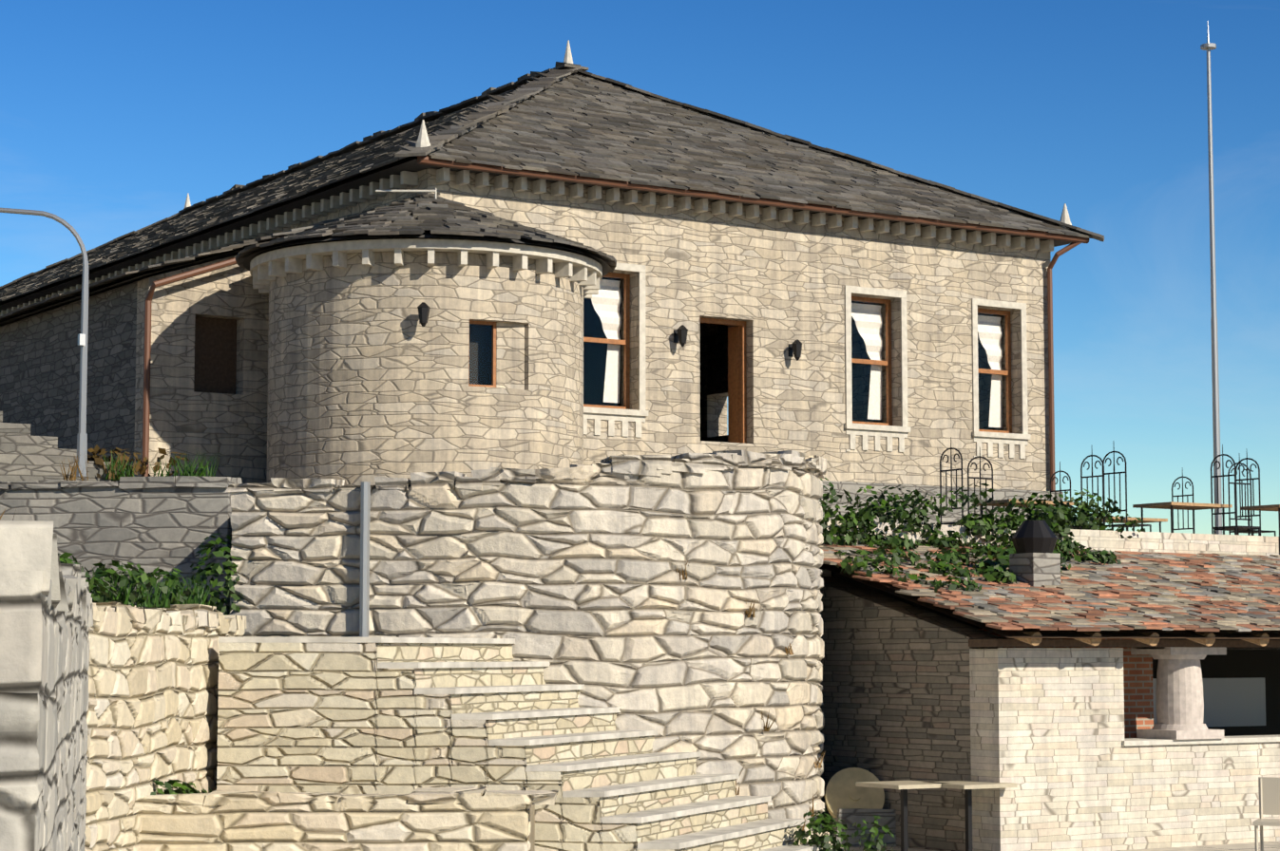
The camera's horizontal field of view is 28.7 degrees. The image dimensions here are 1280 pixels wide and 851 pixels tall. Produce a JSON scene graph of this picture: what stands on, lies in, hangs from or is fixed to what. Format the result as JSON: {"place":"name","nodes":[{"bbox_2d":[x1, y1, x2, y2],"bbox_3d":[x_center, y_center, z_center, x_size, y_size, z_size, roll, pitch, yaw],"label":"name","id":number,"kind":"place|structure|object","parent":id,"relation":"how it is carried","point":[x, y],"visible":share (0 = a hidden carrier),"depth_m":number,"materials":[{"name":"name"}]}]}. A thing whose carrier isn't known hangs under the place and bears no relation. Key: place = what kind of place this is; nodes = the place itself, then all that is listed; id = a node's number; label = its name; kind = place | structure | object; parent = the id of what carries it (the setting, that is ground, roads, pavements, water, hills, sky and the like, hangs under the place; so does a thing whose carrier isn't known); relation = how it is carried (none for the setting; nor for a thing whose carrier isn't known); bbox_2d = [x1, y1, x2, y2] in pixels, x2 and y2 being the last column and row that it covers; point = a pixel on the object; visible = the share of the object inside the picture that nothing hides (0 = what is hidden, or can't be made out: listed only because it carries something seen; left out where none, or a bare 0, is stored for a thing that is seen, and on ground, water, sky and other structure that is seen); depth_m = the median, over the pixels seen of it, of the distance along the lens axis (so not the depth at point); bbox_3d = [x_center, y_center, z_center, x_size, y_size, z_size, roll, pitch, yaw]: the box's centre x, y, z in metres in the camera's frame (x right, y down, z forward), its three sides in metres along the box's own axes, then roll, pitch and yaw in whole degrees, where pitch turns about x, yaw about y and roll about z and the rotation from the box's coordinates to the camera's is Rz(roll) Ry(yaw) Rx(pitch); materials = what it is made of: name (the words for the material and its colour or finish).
{"place":"outdoors","nodes":[
{"label":"outdoors","id":0,"kind":"place"},
{"bbox_2d":[229,465,824,831],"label":"bastion wall","id":1,"kind":"structure","parent":0,"point":[576,582],"depth_m":24.44,"materials":[{"name":"beige stone"}]},
{"bbox_2d":[359,481,370,636],"bbox_3d":[-2.676,1.314,24.316,0.100,1.530,0.100,3,-6,-33],"label":"drainpipe","id":2,"kind":"object","parent":1,"relation":"attached to","point":[364,585],"visible":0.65,"depth_m":24.28,"materials":[{"name":"grey metal"}]},
{"bbox_2d":[224,450,826,493],"bbox_3d":[-0.584,0.497,25.731,7.006,0.553,3.162,3,-6,-33],"label":"wall coping","id":3,"kind":"object","parent":1,"relation":"on","point":[657,466],"visible":0.67,"depth_m":24.45,"materials":[{"name":"beige stone"}]},
{"bbox_2d":[375,643,801,850],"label":"stair risers","id":4,"kind":"object","parent":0,"point":[498,729],"visible":0.1,"depth_m":22.77,"materials":[{"name":"beige stone"}]},
{"bbox_2d":[216,643,674,850],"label":"stone wall","id":5,"kind":"structure","parent":4,"relation":"attached to","point":[347,718],"depth_m":21.43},
{"bbox_2d":[583,276,620,406],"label":"house interior","id":6,"kind":"object","parent":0,"point":[592,364],"depth_m":44.36,"materials":[{"name":"black"}]},
{"bbox_2d":[0,0,1279,536],"label":"sky","id":7,"kind":"structure","parent":0,"point":[112,112],"materials":[{"name":"blue"}]},
{"bbox_2d":[819,575,1002,850],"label":"porch side wall","id":8,"kind":"structure","parent":0,"point":[895,684],"depth_m":26.89,"materials":[{"name":"beige stone"}]},
{"bbox_2d":[820,520,1279,576],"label":"terrace wall","id":9,"kind":"structure","parent":0,"point":[1170,543],"depth_m":31.54,"materials":[{"name":"beige stone"}]},
{"bbox_2d":[840,840,1279,850],"bbox_3d":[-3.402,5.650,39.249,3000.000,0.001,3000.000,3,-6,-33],"label":"ground","id":10,"kind":"structure","parent":0,"point":[1268,847],"depth_m":26.53,"materials":[{"name":"grey stone"}]},
{"bbox_2d":[0,571,89,850],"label":"wall","id":11,"kind":"structure","parent":10,"relation":"on","point":[44,670],"depth_m":6.19,"materials":[{"name":"grey stone"}]},
{"bbox_2d":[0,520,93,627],"bbox_3d":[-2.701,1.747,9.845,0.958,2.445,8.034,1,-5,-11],"label":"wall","id":12,"kind":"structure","parent":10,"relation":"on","point":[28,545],"depth_m":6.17,"materials":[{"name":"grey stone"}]},
{"bbox_2d":[0,476,241,615],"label":"wall","id":13,"kind":"structure","parent":10,"relation":"on","point":[148,525],"depth_m":28.33,"materials":[{"name":"stone"}]},
{"bbox_2d":[84,611,245,850],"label":"wall","id":14,"kind":"structure","parent":10,"relation":"on","point":[153,702],"depth_m":19.25,"materials":[{"name":"yellow stone"}]},
{"bbox_2d":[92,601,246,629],"bbox_3d":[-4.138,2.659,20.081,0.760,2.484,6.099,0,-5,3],"label":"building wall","id":15,"kind":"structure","parent":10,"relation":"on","point":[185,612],"depth_m":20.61,"materials":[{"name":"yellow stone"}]},
{"bbox_2d":[138,786,558,850],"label":"wall","id":16,"kind":"structure","parent":10,"relation":"on","point":[476,824],"depth_m":19.23,"materials":[{"name":"yellow stone"}]},
{"bbox_2d":[0,449,826,830],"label":"plants","id":17,"kind":"object","parent":10,"relation":"on","point":[112,474],"visible":0.33,"depth_m":24.97,"materials":[{"name":"green plant"}]},
{"bbox_2d":[57,533,845,850],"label":"plants","id":18,"kind":"object","parent":10,"relation":"on","point":[142,579],"depth_m":21.32,"materials":[{"name":"green plant"}]},
{"bbox_2d":[57,444,895,850],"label":"plants","id":19,"kind":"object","parent":10,"relation":"on","point":[140,468],"depth_m":24.11,"materials":[{"name":"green plant"}]},
{"bbox_2d":[218,636,821,850],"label":"stair treads","id":20,"kind":"object","parent":10,"relation":"on","point":[690,840],"visible":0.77,"depth_m":22.36,"materials":[{"name":"grey stone"}]},
{"bbox_2d":[527,804,534,850],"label":"stone wall","id":21,"kind":"structure","parent":10,"relation":"on","point":[531,836],"depth_m":20.73,"materials":[{"name":"beige stone"}]},
{"bbox_2d":[801,831,832,849],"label":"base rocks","id":22,"kind":"object","parent":10,"relation":"on","point":[810,838],"visible":0.13,"depth_m":25.24,"materials":[{"name":"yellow stone"}]},
{"bbox_2d":[827,808,896,846],"bbox_3d":[2.576,4.336,27.041,1.044,0.406,0.434,1,-5,-8],"label":"stone trough","id":23,"kind":"object","parent":10,"relation":"on","point":[850,817],"visible":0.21,"depth_m":26.82,"materials":[{"name":"grey stone"}]},
{"bbox_2d":[824,767,884,823],"bbox_3d":[2.318,4.014,26.992,0.639,0.632,0.325,0,-5,-1],"label":"millstone","id":24,"kind":"object","parent":23,"relation":"on","point":[843,792],"visible":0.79,"depth_m":26.96,"materials":[{"name":"stone"}]},
{"bbox_2d":[855,781,941,850],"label":"table","id":25,"kind":"object","parent":10,"relation":"on","point":[904,787],"visible":0.96,"depth_m":25.42,"materials":[{"name":"beige wood"}]},
{"bbox_2d":[819,480,1063,527],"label":"platform wall","id":26,"kind":"structure","parent":10,"relation":"on","point":[852,488],"depth_m":44.96,"materials":[{"name":"stone"}]},
{"bbox_2d":[921,781,1016,850],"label":"table","id":27,"kind":"object","parent":10,"relation":"on","point":[967,787],"visible":0.89,"depth_m":25.43,"materials":[{"name":"beige wood"}]},
{"bbox_2d":[1152,677,1265,726],"bbox_3d":[6.717,3.304,29.799,2.050,0.580,0.050,3,-6,-33],"label":"porch panel","id":28,"kind":"object","parent":10,"relation":"on","point":[1234,702],"visible":0.5,"depth_m":30.03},
{"bbox_2d":[1252,777,1279,850],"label":"chair","id":29,"kind":"object","parent":10,"relation":"on","point":[1269,791],"visible":1,"depth_m":24.34,"materials":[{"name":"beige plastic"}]},
{"bbox_2d":[978,629,1153,739],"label":"brick wall","id":30,"kind":"structure","parent":0,"point":[1138,692],"depth_m":27.91,"materials":[{"name":"red brick"}]},
{"bbox_2d":[969,648,1279,850],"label":"porch front wall","id":31,"kind":"structure","parent":0,"point":[1047,731],"depth_m":26.15,"materials":[{"name":"beige stone"}]},
{"bbox_2d":[968,639,1279,648],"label":"porch beam","id":32,"kind":"structure","parent":31,"relation":"on","point":[1122,643],"depth_m":26.40,"materials":[{"name":"brown wood"}]},
{"bbox_2d":[1014,631,1269,647],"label":"rafter ends","id":33,"kind":"object","parent":32,"relation":"on","point":[1208,642],"visible":0.19,"depth_m":26.25,"materials":[{"name":"brown wood"}]},
{"bbox_2d":[821,563,1279,639],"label":"roof edge","id":34,"kind":"object","parent":33,"relation":"on","point":[1119,634],"visible":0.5,"depth_m":26.28,"materials":[{"name":"brown wood"}]},
{"bbox_2d":[819,542,1279,631],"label":"porch roof tiles","id":35,"kind":"object","parent":34,"relation":"on","point":[1213,592],"visible":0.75,"depth_m":27.70,"materials":[{"name":"red tile"}]},
{"bbox_2d":[819,477,1145,592],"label":"porch vines","id":36,"kind":"object","parent":35,"relation":"on","point":[1063,520],"visible":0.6,"depth_m":29.48,"materials":[{"name":"green plant"}]},
{"bbox_2d":[1009,553,1060,587],"bbox_3d":[4.422,1.711,27.984,0.400,0.550,0.400,3,-6,-33],"label":"chimney base","id":37,"kind":"object","parent":35,"relation":"on","point":[1036,569],"visible":0.64,"depth_m":27.84,"materials":[{"name":"grey stone"}]},
{"bbox_2d":[1011,520,1057,554],"bbox_3d":[4.422,1.253,28.025,0.517,0.370,0.517,3,-6,-33],"label":"chimney cap","id":38,"kind":"object","parent":37,"relation":"on","point":[1034,537],"visible":0.85,"depth_m":27.85,"materials":[{"name":"black metal"}]},
{"bbox_2d":[831,572,1279,736],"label":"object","id":39,"kind":"object","parent":35,"relation":"attached to","point":[1247,662],"depth_m":32.20,"materials":[{"name":"brown wood"}]},
{"bbox_2d":[1121,734,1279,745],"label":"counter ledge","id":40,"kind":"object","parent":31,"relation":"on","point":[1227,739],"depth_m":27.07,"materials":[{"name":"beige stone"}]},
{"bbox_2d":[1130,647,1226,740],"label":"porch column","id":41,"kind":"structure","parent":40,"relation":"on","point":[1179,702],"depth_m":27.05,"materials":[{"name":"white stone"}]},
{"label":"hill terrain","id":42,"kind":"structure","parent":0,"visible":0},
{"bbox_2d":[0,208,88,477],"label":"street lamp","id":43,"kind":"object","parent":42,"relation":"on","point":[82,443],"visible":0.98,"depth_m":34.74,"materials":[{"name":"silver metal"}]},
{"bbox_2d":[0,411,111,481],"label":"side steps","id":44,"kind":"structure","parent":42,"relation":"on","point":[25,455],"depth_m":36.84,"materials":[{"name":"stone"}]},
{"bbox_2d":[0,281,137,481],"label":"wall","id":45,"kind":"structure","parent":42,"relation":"on","point":[40,354],"depth_m":42.75,"materials":[{"name":"stone"}]},
{"bbox_2d":[0,250,240,326],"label":"rain gutter","id":46,"kind":"object","parent":45,"relation":"on","point":[78,298],"visible":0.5,"depth_m":42.08,"materials":[{"name":"metal"}]},
{"bbox_2d":[0,213,356,323],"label":"lean to slates","id":47,"kind":"object","parent":46,"relation":"on","point":[105,283],"visible":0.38,"depth_m":40.95,"materials":[{"name":"grey stone"}]},
{"bbox_2d":[266,251,583,486],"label":"round tower wall","id":48,"kind":"structure","parent":42,"relation":"on","point":[368,376],"depth_m":37.61,"materials":[{"name":"beige stone"}]},
{"bbox_2d":[133,254,268,483],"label":"lean to front","id":49,"kind":"object","parent":48,"relation":"attached to","point":[230,429],"visible":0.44,"depth_m":40.45,"materials":[{"name":"stone"}]},
{"bbox_2d":[141,257,236,477],"bbox_3d":[-6.290,-1.052,40.697,3.681,4.912,0.327,3,-6,-33],"label":"drainpipe","id":50,"kind":"object","parent":49,"relation":"attached to","point":[147,340],"visible":0.54,"depth_m":39.79,"materials":[{"name":"metal"}]},
{"bbox_2d":[193,316,236,394],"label":"window shutter","id":51,"kind":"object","parent":49,"relation":"attached to","point":[215,355],"visible":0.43,"depth_m":40.91,"materials":[{"name":"brown wood"}]},
{"bbox_2d":[375,188,436,198],"bbox_3d":[-3.710,-3.622,39.651,0.964,0.300,0.038,0,-5,-1],"label":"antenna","id":52,"kind":"object","parent":48,"relation":"attached to","point":[423,191],"visible":0.82,"depth_m":39.65,"materials":[{"name":"white metal"}]},
{"bbox_2d":[417,302,429,326],"bbox_3d":[-3.211,-1.646,37.257,0.185,0.370,0.310,-1,-5,10],"label":"wall lamp","id":53,"kind":"object","parent":48,"relation":"attached to","point":[423,308],"visible":1,"depth_m":37.15,"materials":[{"name":"black metal"}]},
{"bbox_2d":[249,238,602,298],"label":"cornice","id":54,"kind":"structure","parent":48,"relation":"attached to","point":[268,267],"depth_m":37.78,"materials":[{"name":"beige stone"}]},
{"bbox_2d":[242,210,609,275],"bbox_3d":[-3.402,-3.069,40.042,5.836,1.090,5.838,3,-6,-33],"label":"roof edge","id":55,"kind":"object","parent":54,"relation":"on","point":[426,234],"visible":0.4,"depth_m":37.92,"materials":[{"name":"grey stone"}]},
{"bbox_2d":[234,192,616,275],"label":"turret slates","id":56,"kind":"object","parent":55,"relation":"on","point":[437,215],"visible":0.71,"depth_m":38.23,"materials":[{"name":"grey stone"}]},
{"bbox_2d":[468,320,496,387],"bbox_3d":[-2.412,-1.070,37.791,0.491,1.020,0.060,2,-6,-26],"label":"window frame","id":57,"kind":"object","parent":48,"relation":"attached to","point":[493,358],"visible":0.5,"depth_m":37.84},
{"bbox_2d":[470,324,492,385],"bbox_3d":[-2.412,-1.070,37.791,0.388,0.920,0.049,3,-6,-33],"label":"window pane","id":58,"kind":"structure","parent":57,"relation":"in","point":[482,351],"depth_m":37.81,"materials":[{"name":"glass"}]},
{"bbox_2d":[469,319,510,385],"bbox_3d":[-2.356,-1.039,38.131,1.051,1.220,0.029,3,-6,-33],"label":"turret window","id":59,"kind":"structure","parent":48,"relation":"attached to","point":[477,346],"depth_m":38.09,"materials":[{"name":"blue"}]},
{"bbox_2d":[496,322,524,389],"bbox_3d":[-1.984,-1.050,38.005,0.468,1.020,0.080,3,-6,-28],"label":"turret window stone","id":60,"kind":"object","parent":48,"relation":"in","point":[509,355],"visible":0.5,"depth_m":37.97,"materials":[{"name":"beige stone"}]},
{"bbox_2d":[248,168,1050,491],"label":"house walls","id":61,"kind":"structure","parent":42,"relation":"on","point":[776,286],"depth_m":44.12,"materials":[{"name":"beige stone"}]},
{"bbox_2d":[0,167,1053,315],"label":"corbels","id":62,"kind":"object","parent":61,"relation":"on","point":[342,200],"visible":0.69,"depth_m":43.70,"materials":[{"name":"stone"}]},
{"bbox_2d":[0,155,1071,312],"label":"cornice","id":63,"kind":"structure","parent":61,"relation":"on","point":[409,164],"depth_m":45.16,"materials":[{"name":"brown"}]},
{"bbox_2d":[0,61,1104,302],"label":"roof slates","id":64,"kind":"object","parent":63,"relation":"on","point":[568,119],"visible":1,"depth_m":46.09,"materials":[{"name":"grey stone"}]},
{"bbox_2d":[183,39,1071,229],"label":"finials","id":65,"kind":"object","parent":64,"relation":"on","point":[423,141],"visible":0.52,"depth_m":47.23,"materials":[{"name":"white stone"}]},
{"bbox_2d":[416,155,1088,491],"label":"gutter","id":66,"kind":"object","parent":64,"relation":"attached to","point":[482,167],"visible":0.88,"depth_m":43.86,"materials":[{"name":"brown metal"}]},
{"bbox_2d":[591,279,621,403],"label":"curtain","id":67,"kind":"object","parent":61,"relation":"hanging from","point":[602,298],"depth_m":42.30,"materials":[{"name":"white fabric"}]},
{"bbox_2d":[583,272,630,409],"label":"window frame","id":68,"kind":"object","parent":61,"relation":"attached to","point":[625,342],"visible":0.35,"depth_m":42.26,"materials":[{"name":"brown wood"}]},
{"bbox_2d":[583,279,625,404],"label":"window glass","id":69,"kind":"object","parent":68,"relation":"in","point":[607,349],"visible":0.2,"depth_m":42.09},
{"bbox_2d":[583,262,648,438],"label":"window surround","id":70,"kind":"object","parent":61,"relation":"attached to","point":[597,415],"visible":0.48,"depth_m":41.94,"materials":[{"name":"stone"}]},
{"bbox_2d":[673,324,687,346],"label":"wall lamp","id":71,"kind":"object","parent":61,"relation":"attached to","point":[680,334],"visible":0.98,"depth_m":42.30,"materials":[{"name":"grey metal"}]},
{"bbox_2d":[699,317,746,443],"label":"door frame","id":72,"kind":"object","parent":61,"relation":"attached to","point":[736,388],"visible":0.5,"depth_m":43.54,"materials":[{"name":"brown wood"}]},
{"bbox_2d":[788,339,802,361],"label":"wall lamp","id":73,"kind":"object","parent":61,"relation":"attached to","point":[794,348],"visible":1,"depth_m":43.59,"materials":[{"name":"grey metal"}]},
{"bbox_2d":[851,303,882,420],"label":"curtain","id":74,"kind":"object","parent":61,"relation":"hanging from","point":[870,320],"depth_m":45.34,"materials":[{"name":"white fabric"}]},
{"bbox_2d":[851,296,892,425],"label":"window frame","id":75,"kind":"object","parent":61,"relation":"attached to","point":[887,363],"visible":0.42,"depth_m":45.29,"materials":[{"name":"brown wood"}]},
{"bbox_2d":[851,301,886,420],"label":"window glass","id":76,"kind":"object","parent":75,"relation":"in","point":[869,358],"visible":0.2,"depth_m":45.12,"materials":[{"name":"clear glass"}]},
{"bbox_2d":[844,285,910,452],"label":"window surround","id":77,"kind":"object","parent":61,"relation":"attached to","point":[877,431],"visible":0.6,"depth_m":44.70,"materials":[{"name":"stone"}]},
{"bbox_2d":[977,315,1002,427],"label":"curtain","id":78,"kind":"object","parent":61,"relation":"hanging from","point":[993,332],"depth_m":46.89,"materials":[{"name":"white fabric"}]},
{"bbox_2d":[977,308,1012,433],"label":"window frame","id":79,"kind":"object","parent":61,"relation":"attached to","point":[1006,372],"visible":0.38,"depth_m":46.84,"materials":[{"name":"brown wood"}]},
{"bbox_2d":[978,312,1007,428],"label":"window glass","id":80,"kind":"object","parent":79,"relation":"in","point":[988,374],"visible":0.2,"depth_m":46.71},
{"bbox_2d":[971,298,1031,458],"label":"window surround","id":81,"kind":"object","parent":61,"relation":"attached to","point":[1001,439],"visible":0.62,"depth_m":46.28,"materials":[{"name":"stone"}]},
{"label":"terrace","id":82,"kind":"object","parent":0,"visible":0},
{"bbox_2d":[959,494,1098,530],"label":"terrace shrubs","id":83,"kind":"object","parent":82,"relation":"on","point":[1054,499],"visible":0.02,"depth_m":33.63,"materials":[{"name":"green plant"}]},
{"bbox_2d":[939,437,1279,554],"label":"terrace iron furniture","id":84,"kind":"object","parent":82,"relation":"on","point":[1249,530],"visible":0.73,"depth_m":32.93,"materials":[{"name":"grey metal"}]},
{"bbox_2d":[974,499,1279,523],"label":"tables","id":85,"kind":"object","parent":84,"relation":"on","point":[1192,506],"visible":0.65,"depth_m":32.73,"materials":[{"name":"brown wood"}]},
{"bbox_2d":[1200,23,1222,534],"bbox_3d":[8.051,-1.883,35.095,0.296,7.750,0.296,3,-6,-33],"label":"flag pole","id":86,"kind":"object","parent":82,"relation":"on","point":[1208,47],"visible":0.79,"depth_m":35.04,"materials":[{"name":"silver metal"}]}
]}

